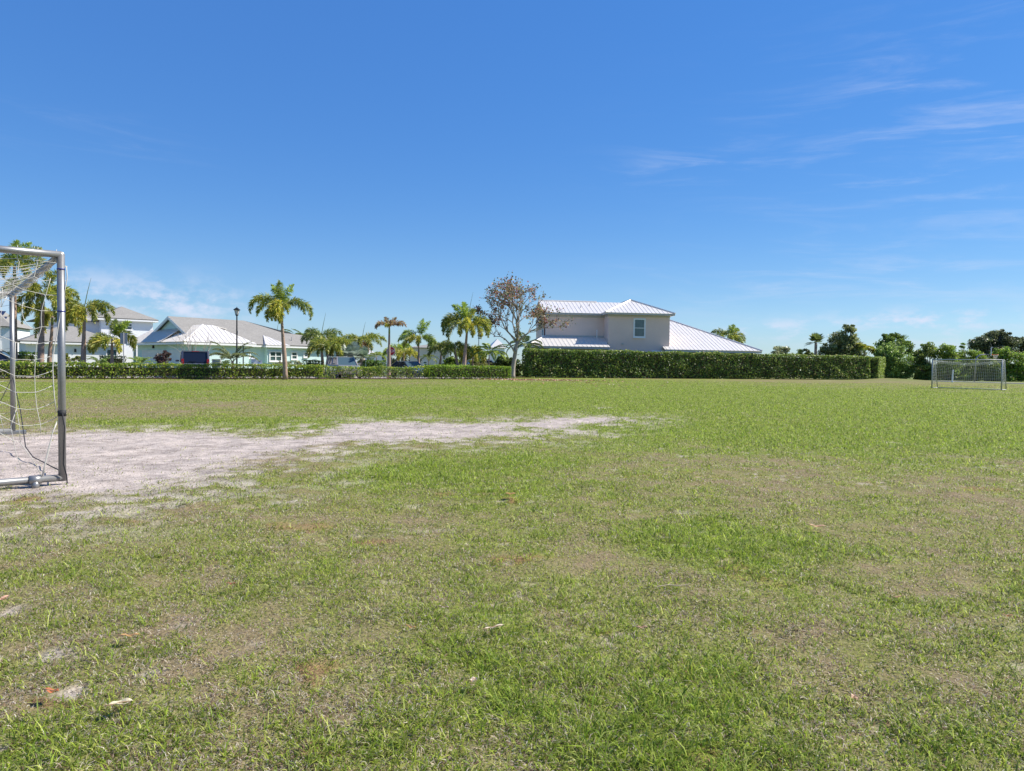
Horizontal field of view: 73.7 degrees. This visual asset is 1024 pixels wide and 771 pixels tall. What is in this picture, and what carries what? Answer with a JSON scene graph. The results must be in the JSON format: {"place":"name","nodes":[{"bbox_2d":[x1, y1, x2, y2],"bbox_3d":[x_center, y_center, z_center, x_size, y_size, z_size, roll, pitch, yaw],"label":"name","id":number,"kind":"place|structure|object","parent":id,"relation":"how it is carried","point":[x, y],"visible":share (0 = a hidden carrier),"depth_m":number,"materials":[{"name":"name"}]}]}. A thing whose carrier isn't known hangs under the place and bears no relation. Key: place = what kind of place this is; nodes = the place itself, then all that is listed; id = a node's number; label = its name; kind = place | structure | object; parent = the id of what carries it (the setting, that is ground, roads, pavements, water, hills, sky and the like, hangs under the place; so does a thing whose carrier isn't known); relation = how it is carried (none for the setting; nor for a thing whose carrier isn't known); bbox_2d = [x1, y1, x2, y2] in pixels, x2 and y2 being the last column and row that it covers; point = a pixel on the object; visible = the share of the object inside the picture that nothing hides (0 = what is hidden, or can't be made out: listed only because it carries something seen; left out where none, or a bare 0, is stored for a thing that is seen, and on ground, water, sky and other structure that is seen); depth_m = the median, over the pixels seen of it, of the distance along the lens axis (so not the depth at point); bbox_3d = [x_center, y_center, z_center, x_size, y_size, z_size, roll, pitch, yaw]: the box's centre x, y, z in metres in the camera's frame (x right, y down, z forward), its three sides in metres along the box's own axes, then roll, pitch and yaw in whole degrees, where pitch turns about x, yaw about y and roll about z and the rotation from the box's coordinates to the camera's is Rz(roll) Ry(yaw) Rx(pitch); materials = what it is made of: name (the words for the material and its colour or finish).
{"place":"outdoors","nodes":[
{"label":"outdoors","id":0,"kind":"place"},
{"bbox_2d":[0,310,33,351],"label":"house","id":1,"kind":"structure","parent":0,"point":[23,329],"depth_m":85.81,"materials":[{"name":"white paint"}]},
{"bbox_2d":[18,307,158,366],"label":"house","id":2,"kind":"structure","parent":0,"point":[140,324],"depth_m":76.48,"materials":[{"name":"white paint"}]},
{"bbox_2d":[106,349,117,358],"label":"window","id":3,"kind":"structure","parent":2,"relation":"in","point":[108,351],"depth_m":74.59,"materials":[{"name":"grey glass"}]},
{"bbox_2d":[125,323,132,330],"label":"window","id":4,"kind":"structure","parent":2,"relation":"in","point":[130,328],"depth_m":80.21,"materials":[{"name":"white glass"}]},
{"bbox_2d":[86,355,109,366],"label":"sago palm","id":5,"kind":"object","parent":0,"point":[98,361],"visible":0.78,"depth_m":52.96,"materials":[{"name":"green plant"}]},
{"bbox_2d":[99,355,126,366],"bbox_3d":[-35.481,-1.905,60.749,1.213,1.734,2.232,2,2,34],"label":"clipped hedge","id":6,"kind":"object","parent":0,"point":[118,360],"visible":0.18,"depth_m":60.70,"materials":[{"name":"green plant"}]},
{"bbox_2d":[81,377,291,377],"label":"pavement","id":7,"kind":"structure","parent":0,"point":[172,377],"depth_m":48.23,"materials":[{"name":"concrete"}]},
{"bbox_2d":[374,316,406,377],"bbox_3d":[-10.076,-3.173,56.263,2.768,5.178,1.951,1,2,0],"label":"palm tree","id":8,"kind":"object","parent":7,"relation":"on","point":[389,323],"visible":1,"depth_m":56.34,"materials":[{"name":"green plant"}]},
{"bbox_2d":[5,375,422,376],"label":"road","id":9,"kind":"structure","parent":0,"point":[317,376],"depth_m":60.90,"materials":[{"name":"grey asphalt"}]},
{"bbox_2d":[0,350,41,375],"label":"parked suv","id":10,"kind":"object","parent":9,"relation":"on","point":[3,357],"visible":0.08,"depth_m":44.88,"materials":[{"name":"white paint"}]},
{"bbox_2d":[0,239,52,358],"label":"palm tree","id":11,"kind":"object","parent":9,"relation":"on","point":[12,262],"visible":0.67,"depth_m":49.80,"materials":[{"name":"green plant"}]},
{"bbox_2d":[52,280,115,366],"bbox_3d":[-31.724,-4.325,50.449,3.870,7.250,3.722,2,2,42],"label":"palm tree","id":12,"kind":"object","parent":9,"relation":"on","point":[74,309],"visible":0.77,"depth_m":50.29,"materials":[{"name":"green plant"}]},
{"bbox_2d":[85,319,138,366],"bbox_3d":[-29.739,-2.870,50.756,3.515,4.377,2.665,0,2,-27],"label":"palm tree","id":13,"kind":"object","parent":9,"relation":"on","point":[96,341],"visible":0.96,"depth_m":50.87,"materials":[{"name":"green plant"}]},
{"bbox_2d":[120,332,126,364],"bbox_3d":[-28.426,-2.260,49.971,0.480,3.244,0.081,0,2,-12],"label":"street sign","id":14,"kind":"object","parent":9,"relation":"on","point":[123,338],"visible":0.83,"depth_m":49.94,"materials":[{"name":"white metal"}]},
{"bbox_2d":[127,356,155,363],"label":"sago palm","id":15,"kind":"object","parent":9,"relation":"on","point":[140,359],"visible":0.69,"depth_m":50.87,"materials":[{"name":"green plant"}]},
{"bbox_2d":[162,325,214,350],"bbox_3d":[-25.862,-2.843,54.901,2.666,4.195,5.226,2,2,32],"label":"bare shrub","id":16,"kind":"object","parent":9,"relation":"on","point":[189,342],"visible":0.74,"depth_m":54.70,"materials":[{"name":"brown plant"}]},
{"bbox_2d":[175,351,209,376],"bbox_3d":[-23.729,-1.593,50.875,2.340,1.960,4.905,0,2,-28],"label":"parked van","id":17,"kind":"object","parent":9,"relation":"on","point":[194,357],"visible":0.2,"depth_m":48.89,"materials":[{"name":"paint"}]},
{"bbox_2d":[212,359,220,367],"bbox_3d":[-24.645,-1.504,56.992,0.680,1.389,0.560,0,2,-10],"label":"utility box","id":18,"kind":"object","parent":9,"relation":"on","point":[215,360],"visible":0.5,"depth_m":56.72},
{"bbox_2d":[233,307,239,367],"bbox_3d":[-21.656,-3.434,53.727,0.410,5.539,0.410,1,2,0],"label":"street lamp","id":19,"kind":"object","parent":9,"relation":"on","point":[236,310],"visible":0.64,"depth_m":53.68,"materials":[{"name":"black metal"}]},
{"bbox_2d":[302,359,323,369],"bbox_3d":[-17.962,-1.632,61.507,1.604,1.606,1.699,2,2,37],"label":"clipped hedge","id":20,"kind":"object","parent":9,"relation":"on","point":[314,361],"visible":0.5,"depth_m":61.22,"materials":[{"name":"green plant"}]},
{"bbox_2d":[305,336,350,375],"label":"palm tree","id":21,"kind":"object","parent":9,"relation":"on","point":[329,346],"visible":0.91,"depth_m":59.46,"materials":[{"name":"green plant"}]},
{"bbox_2d":[316,335,352,375],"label":"palm tree","id":22,"kind":"object","parent":9,"relation":"on","point":[322,348],"visible":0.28,"depth_m":61.00,"materials":[{"name":"green plant"}]},
{"bbox_2d":[326,355,361,377],"bbox_3d":[-13.606,-1.533,55.296,2.280,1.839,4.855,0,2,-30],"label":"parked suv","id":23,"kind":"object","parent":9,"relation":"on","point":[335,360],"visible":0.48,"depth_m":54.68,"materials":[{"name":"paint"}]},
{"bbox_2d":[334,341,364,376],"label":"fan palm","id":24,"kind":"object","parent":9,"relation":"on","point":[352,349],"visible":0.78,"depth_m":60.45,"materials":[{"name":"green plant"}]},
{"bbox_2d":[356,347,372,375],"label":"fan palm","id":25,"kind":"object","parent":9,"relation":"on","point":[363,353],"visible":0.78,"depth_m":63.62,"materials":[{"name":"green plant"}]},
{"bbox_2d":[363,359,377,375],"bbox_3d":[-13.159,-1.665,63.313,1.217,1.695,1.434,-1,2,-37],"label":"clipped hedge","id":26,"kind":"object","parent":9,"relation":"on","point":[368,363],"visible":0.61,"depth_m":63.02,"materials":[{"name":"green plant"}]},
{"bbox_2d":[387,347,394,354],"bbox_3d":[-10.727,-2.087,60.498,0.797,2.718,0.091,1,2,8],"label":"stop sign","id":27,"kind":"object","parent":9,"relation":"on","point":[392,350],"visible":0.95,"depth_m":60.41,"materials":[{"name":"metal"}]},
{"bbox_2d":[391,361,425,376],"bbox_3d":[-9.150,-1.459,60.998,2.240,1.450,4.855,-1,2,-40],"label":"parked sedan","id":28,"kind":"object","parent":9,"relation":"on","point":[401,364],"visible":0.34,"depth_m":60.58,"materials":[{"name":"paint"}]},
{"bbox_2d":[398,318,435,376],"bbox_3d":[-8.783,-3.527,62.658,3.837,5.512,2.642,1,2,0],"label":"palm tree","id":29,"kind":"object","parent":9,"relation":"on","point":[407,335],"visible":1,"depth_m":62.86,"materials":[{"name":"green plant"}]},
{"bbox_2d":[440,294,492,368],"bbox_3d":[-4.047,-4.568,61.980,4.542,7.773,4.047,0,2,-33],"label":"palm tree","id":30,"kind":"object","parent":9,"relation":"on","point":[467,323],"visible":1,"depth_m":61.61,"materials":[{"name":"green plant"}]},
{"bbox_2d":[457,345,486,368],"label":"palm tree","id":31,"kind":"object","parent":9,"relation":"on","point":[483,358],"visible":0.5,"depth_m":67.71,"materials":[{"name":"green plant"}]},
{"bbox_2d":[212,359,229,365],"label":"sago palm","id":32,"kind":"object","parent":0,"point":[225,361],"visible":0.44,"depth_m":52.81,"materials":[{"name":"green plant"}]},
{"bbox_2d":[126,316,335,368],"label":"house","id":33,"kind":"structure","parent":0,"point":[266,343],"depth_m":70.45,"materials":[{"name":"white paint"}]},
{"bbox_2d":[142,350,163,367],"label":"garage door","id":34,"kind":"structure","parent":33,"relation":"in","point":[145,353],"depth_m":70.94,"materials":[{"name":"blue paint"}]},
{"bbox_2d":[169,350,184,367],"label":"garage door","id":35,"kind":"structure","parent":33,"relation":"in","point":[175,355],"depth_m":66.06,"materials":[{"name":"blue paint"}]},
{"bbox_2d":[269,351,281,361],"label":"window","id":36,"kind":"structure","parent":33,"relation":"in","point":[274,356],"depth_m":71.29,"materials":[{"name":"white glass"}]},
{"bbox_2d":[291,351,297,359],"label":"window","id":37,"kind":"structure","parent":33,"relation":"in","point":[294,355],"depth_m":73.56,"materials":[{"name":"white glass"}]},
{"bbox_2d":[366,352,386,361],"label":"palm tree","id":38,"kind":"object","parent":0,"point":[378,353],"visible":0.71,"depth_m":73.80,"materials":[{"name":"green plant"}]},
{"bbox_2d":[375,355,386,368],"bbox_3d":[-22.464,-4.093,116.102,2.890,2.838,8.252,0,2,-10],"label":"house","id":39,"kind":"structure","parent":0,"point":[379,357],"depth_m":112.18,"materials":[{"name":"teal paint"}]},
{"bbox_2d":[383,342,411,374],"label":"palm tree","id":40,"kind":"object","parent":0,"point":[399,346],"visible":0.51,"depth_m":71.26,"materials":[{"name":"green plant"}]},
{"bbox_2d":[387,347,417,360],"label":"palm tree","id":41,"kind":"object","parent":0,"point":[399,353],"visible":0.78,"depth_m":69.50,"materials":[{"name":"green plant"}]},
{"bbox_2d":[410,345,448,367],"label":"house","id":42,"kind":"structure","parent":0,"point":[423,349],"depth_m":112.31,"materials":[{"name":"beige paint"}]},
{"bbox_2d":[420,354,438,364],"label":"palm tree","id":43,"kind":"object","parent":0,"point":[427,357],"visible":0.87,"depth_m":77.74,"materials":[{"name":"green plant"}]},
{"bbox_2d":[427,341,457,364],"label":"palm tree","id":44,"kind":"object","parent":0,"point":[430,348],"visible":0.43,"depth_m":71.86,"materials":[{"name":"green plant"}]},
{"bbox_2d":[487,339,506,362],"bbox_3d":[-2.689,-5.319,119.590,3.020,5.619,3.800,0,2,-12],"label":"house","id":45,"kind":"structure","parent":0,"point":[496,342],"depth_m":118.21,"materials":[{"name":"white paint"}]},
{"bbox_2d":[0,362,1023,770],"bbox_3d":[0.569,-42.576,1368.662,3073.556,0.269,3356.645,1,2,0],"label":"ground","id":46,"kind":"structure","parent":0,"point":[86,454],"depth_m":5.22,"materials":[{"name":"green plant"}]},
{"bbox_2d":[7,350,36,361],"bbox_3d":[-37.771,-1.795,52.743,1.674,1.955,1.793,1,2,8],"label":"clipped hedge","id":47,"kind":"object","parent":46,"relation":"on","point":[26,355],"visible":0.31,"depth_m":52.49,"materials":[{"name":"green plant"}]},
{"bbox_2d":[0,245,67,488],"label":"soccer goal","id":48,"kind":"object","parent":46,"relation":"on","point":[58,258],"visible":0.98,"depth_m":7.35,"materials":[{"name":"metal"}]},
{"bbox_2d":[0,269,80,365],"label":"palm tree","id":49,"kind":"object","parent":46,"relation":"on","point":[28,295],"visible":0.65,"depth_m":50.30,"materials":[{"name":"green plant"}]},
{"bbox_2d":[8,303,86,366],"bbox_3d":[-36.362,-3.758,53.916,4.749,5.769,4.740,0,2,-20],"label":"palm tree","id":50,"kind":"object","parent":46,"relation":"on","point":[49,314],"visible":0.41,"depth_m":53.81,"materials":[{"name":"green plant"}]},
{"bbox_2d":[43,687,58,692],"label":"fallen leaf","id":51,"kind":"object","parent":46,"relation":"on","point":[49,690],"visible":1,"depth_m":2.68,"materials":[{"name":"orange plant"}]},
{"bbox_2d":[66,353,80,362],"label":"shrub","id":52,"kind":"object","parent":46,"relation":"on","point":[76,358],"visible":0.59,"depth_m":51.99,"materials":[{"name":"green plant"}]},
{"bbox_2d":[117,633,139,636],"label":"fallen leaf","id":53,"kind":"object","parent":46,"relation":"on","point":[135,634],"visible":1,"depth_m":3.24,"materials":[{"name":"beige plant"}]},
{"bbox_2d":[153,350,171,365],"bbox_3d":[-25.298,-1.548,49.414,1.219,2.054,1.895,0,2,-25],"label":"shrub","id":54,"kind":"object","parent":46,"relation":"on","point":[165,355],"visible":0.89,"depth_m":49.07,"materials":[{"name":"purple plant"}]},
{"bbox_2d":[209,341,259,376],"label":"palm tree","id":55,"kind":"object","parent":46,"relation":"on","point":[224,355],"visible":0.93,"depth_m":51.35,"materials":[{"name":"green plant"}]},
{"bbox_2d":[0,376,501,377],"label":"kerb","id":56,"kind":"structure","parent":46,"relation":"on","point":[296,377],"depth_m":54.63,"materials":[{"name":"concrete"}]},
{"bbox_2d":[2,377,512,378],"bbox_3d":[-28.783,-0.490,44.116,66.834,0.001,2.350,0,2,-30],"label":"mulch bed","id":57,"kind":"object","parent":46,"relation":"on","point":[263,378],"visible":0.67,"depth_m":49.01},
{"bbox_2d":[0,360,323,378],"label":"hedge","id":58,"kind":"object","parent":57,"relation":"on","point":[87,370],"visible":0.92,"depth_m":46.07,"materials":[{"name":"green plant"}]},
{"bbox_2d":[322,364,427,378],"bbox_3d":[-10.763,-1.101,53.861,8.894,1.254,1.315,0,2,-30],"label":"hedge","id":59,"kind":"object","parent":57,"relation":"on","point":[390,368],"visible":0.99,"depth_m":53.84,"materials":[{"name":"green plant"}]},
{"bbox_2d":[424,363,511,378],"bbox_3d":[-3.681,-1.197,57.903,8.033,1.372,1.455,0,2,-29],"label":"hedge","id":60,"kind":"object","parent":57,"relation":"on","point":[459,372],"visible":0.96,"depth_m":57.48,"materials":[{"name":"green plant"}]},
{"bbox_2d":[247,280,313,379],"bbox_3d":[-16.517,-3.915,48.292,4.196,6.997,3.457,2,2,37],"label":"palm tree","id":61,"kind":"object","parent":46,"relation":"on","point":[278,304],"visible":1,"depth_m":48.00,"materials":[{"name":"green plant"}]},
{"bbox_2d":[287,360,301,368],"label":"shrub","id":62,"kind":"object","parent":46,"relation":"on","point":[296,362],"visible":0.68,"depth_m":58.02,"materials":[{"name":"green plant"}]},
{"bbox_2d":[300,314,343,375],"bbox_3d":[-17.856,-3.893,64.032,4.028,5.908,3.685,0,2,-26],"label":"palm tree","id":63,"kind":"object","parent":46,"relation":"on","point":[314,333],"visible":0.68,"depth_m":63.61,"materials":[{"name":"green plant"}]},
{"bbox_2d":[344,325,386,365],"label":"palm tree","id":64,"kind":"object","parent":46,"relation":"on","point":[365,340],"visible":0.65,"depth_m":65.56,"materials":[{"name":"green plant"}]},
{"bbox_2d":[372,360,386,375],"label":"clipped hedge","id":65,"kind":"object","parent":46,"relation":"on","point":[380,363],"visible":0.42,"depth_m":64.07,"materials":[{"name":"green plant"}]},
{"bbox_2d":[347,355,474,364],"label":"distant treeline","id":66,"kind":"object","parent":46,"relation":"on","point":[393,360],"visible":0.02,"depth_m":151.21,"materials":[{"name":"green plant"}]},
{"bbox_2d":[442,356,458,364],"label":"bush","id":67,"kind":"object","parent":46,"relation":"on","point":[449,361],"visible":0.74,"depth_m":75.59,"materials":[{"name":"green plant"}]},
{"bbox_2d":[434,339,473,367],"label":"palm tree","id":68,"kind":"object","parent":46,"relation":"on","point":[451,346],"visible":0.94,"depth_m":65.27,"materials":[{"name":"green plant"}]},
{"bbox_2d":[474,361,496,367],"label":"shrub","id":69,"kind":"object","parent":46,"relation":"on","point":[479,364],"visible":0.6,"depth_m":69.50,"materials":[{"name":"green plant"}]},
{"bbox_2d":[468,343,510,367],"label":"palm tree","id":70,"kind":"object","parent":46,"relation":"on","point":[492,352],"visible":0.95,"depth_m":65.92,"materials":[{"name":"green plant"}]},
{"bbox_2d":[494,356,523,376],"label":"bush","id":71,"kind":"object","parent":46,"relation":"on","point":[500,360],"visible":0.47,"depth_m":69.62,"materials":[{"name":"green plant"}]},
{"bbox_2d":[0,378,1023,770],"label":"grass","id":72,"kind":"structure","parent":46,"relation":"on","point":[606,746],"depth_m":3.83,"materials":[{"name":"green plant"}]},
{"bbox_2d":[105,698,132,705],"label":"fallen leaf","id":73,"kind":"object","parent":72,"relation":"on","point":[119,702],"visible":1,"depth_m":2.58,"materials":[{"name":"beige plant"}]},
{"bbox_2d":[483,624,503,628],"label":"fallen leaf","id":74,"kind":"object","parent":72,"relation":"on","point":[499,625],"visible":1,"depth_m":3.39,"materials":[{"name":"beige plant"}]},
{"bbox_2d":[473,270,575,377],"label":"nearly bare tree","id":75,"kind":"object","parent":46,"relation":"on","point":[518,291],"visible":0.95,"depth_m":65.76,"materials":[{"name":"brown plant"}]},
{"bbox_2d":[462,378,697,386],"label":"leaf litter","id":76,"kind":"object","parent":46,"relation":"on","point":[553,380],"visible":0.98,"depth_m":55.97,"materials":[{"name":"brown plant"}]},
{"bbox_2d":[520,299,762,378],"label":"house","id":77,"kind":"structure","parent":46,"relation":"on","point":[631,324],"depth_m":76.44,"materials":[{"name":"beige paint"}]},
{"bbox_2d":[633,318,645,337],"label":"window","id":78,"kind":"structure","parent":77,"relation":"in","point":[639,324],"depth_m":75.72,"materials":[{"name":"white glass"}]},
{"bbox_2d":[657,582,687,586],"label":"twig","id":79,"kind":"object","parent":46,"relation":"on","point":[670,585],"visible":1,"depth_m":4.12,"materials":[{"name":"wood"}]},
{"bbox_2d":[549,377,852,379],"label":"planting bed","id":80,"kind":"object","parent":46,"relation":"on","point":[618,377],"visible":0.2,"depth_m":72.70,"materials":[{"name":"brown soil"}]},
{"bbox_2d":[521,348,870,379],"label":"tall hedge","id":81,"kind":"object","parent":80,"relation":"on","point":[558,363],"visible":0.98,"depth_m":73.57,"materials":[{"name":"green plant"}]},
{"bbox_2d":[710,324,745,343],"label":"palm tree","id":82,"kind":"object","parent":46,"relation":"on","point":[731,333],"visible":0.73,"depth_m":103.90,"materials":[{"name":"green plant"}]},
{"bbox_2d":[770,346,793,356],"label":"shrub","id":83,"kind":"object","parent":46,"relation":"on","point":[781,350],"visible":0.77,"depth_m":87.81,"materials":[{"name":"green plant"}]},
{"bbox_2d":[796,348,813,354],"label":"shrub","id":84,"kind":"object","parent":46,"relation":"on","point":[801,351],"visible":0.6,"depth_m":92.52,"materials":[{"name":"green plant"}]},
{"bbox_2d":[803,333,824,354],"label":"fan palm","id":85,"kind":"object","parent":46,"relation":"on","point":[816,337],"visible":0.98,"depth_m":91.59,"materials":[{"name":"green plant"}]},
{"bbox_2d":[817,324,870,378],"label":"broadleaf tree","id":86,"kind":"object","parent":46,"relation":"on","point":[842,343],"visible":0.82,"depth_m":89.99,"materials":[{"name":"green plant"}]},
{"bbox_2d":[865,356,886,378],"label":"tall hedge","id":87,"kind":"object","parent":46,"relation":"on","point":[878,366],"visible":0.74,"depth_m":83.21,"materials":[{"name":"green plant"}]},
{"bbox_2d":[872,340,915,378],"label":"bush","id":88,"kind":"object","parent":46,"relation":"on","point":[897,364],"visible":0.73,"depth_m":87.04,"materials":[{"name":"green plant"}]},
{"bbox_2d":[873,332,914,355],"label":"broadleaf tree","id":89,"kind":"object","parent":46,"relation":"on","point":[889,337],"visible":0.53,"depth_m":92.29,"materials":[{"name":"green plant"}]},
{"bbox_2d":[908,342,938,379],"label":"bush","id":90,"kind":"object","parent":46,"relation":"on","point":[923,371],"visible":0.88,"depth_m":87.24,"materials":[{"name":"green plant"}]},
{"bbox_2d":[933,343,969,380],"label":"bush","id":91,"kind":"object","parent":46,"relation":"on","point":[950,352],"visible":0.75,"depth_m":86.33,"materials":[{"name":"green plant"}]},
{"bbox_2d":[912,362,1015,380],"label":"background shrubbery","id":92,"kind":"object","parent":46,"relation":"on","point":[998,368],"depth_m":91.36,"materials":[{"name":"green plant"}]},
{"bbox_2d":[931,359,1006,389],"bbox_3d":[32.489,-0.791,48.577,1.372,2.138,4.298,-1,2,-42],"label":"soccer goal","id":93,"kind":"object","parent":46,"relation":"on","point":[987,363],"visible":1,"depth_m":48.59,"materials":[{"name":"white metal"}]},
{"bbox_2d":[955,343,986,380],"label":"bush","id":94,"kind":"object","parent":46,"relation":"on","point":[973,354],"visible":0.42,"depth_m":86.81,"materials":[{"name":"green plant"}]},
{"bbox_2d":[974,347,998,381],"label":"basketball hoop","id":95,"kind":"object","parent":46,"relation":"on","point":[991,354],"visible":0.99,"depth_m":77.85,"materials":[{"name":"metal"}]},
{"bbox_2d":[973,358,1004,380],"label":"bush","id":96,"kind":"object","parent":46,"relation":"on","point":[990,375],"visible":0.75,"depth_m":84.92,"materials":[{"name":"green plant"}]},
{"bbox_2d":[966,328,1021,358],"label":"oak tree","id":97,"kind":"object","parent":46,"relation":"on","point":[999,339],"visible":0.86,"depth_m":138.72,"materials":[{"name":"green plant"}]},
{"bbox_2d":[990,346,1023,381],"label":"bush","id":98,"kind":"object","parent":46,"relation":"on","point":[1015,370],"visible":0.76,"depth_m":85.36,"materials":[{"name":"green plant"}]},
{"bbox_2d":[1015,336,1023,352],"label":"oak tree","id":99,"kind":"object","parent":46,"relation":"on","point":[1021,348],"visible":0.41,"depth_m":141.72,"materials":[{"name":"green plant"}]},
{"bbox_2d":[0,0,1023,364],"label":"sky","id":100,"kind":"structure","parent":0,"point":[782,172],"materials":[{"name":"blue"}]},
{"bbox_2d":[505,332,543,370],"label":"palm tree","id":101,"kind":"object","parent":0,"point":[526,344],"visible":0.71,"depth_m":72.82,"materials":[{"name":"green plant"}]},
{"bbox_2d":[855,343,874,355],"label":"palm tree","id":102,"kind":"object","parent":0,"point":[863,347],"visible":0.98,"depth_m":88.28,"materials":[{"name":"green plant"}]},
{"bbox_2d":[943,381,1023,383],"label":"path","id":103,"kind":"structure","parent":0,"point":[983,382],"depth_m":73.95,"materials":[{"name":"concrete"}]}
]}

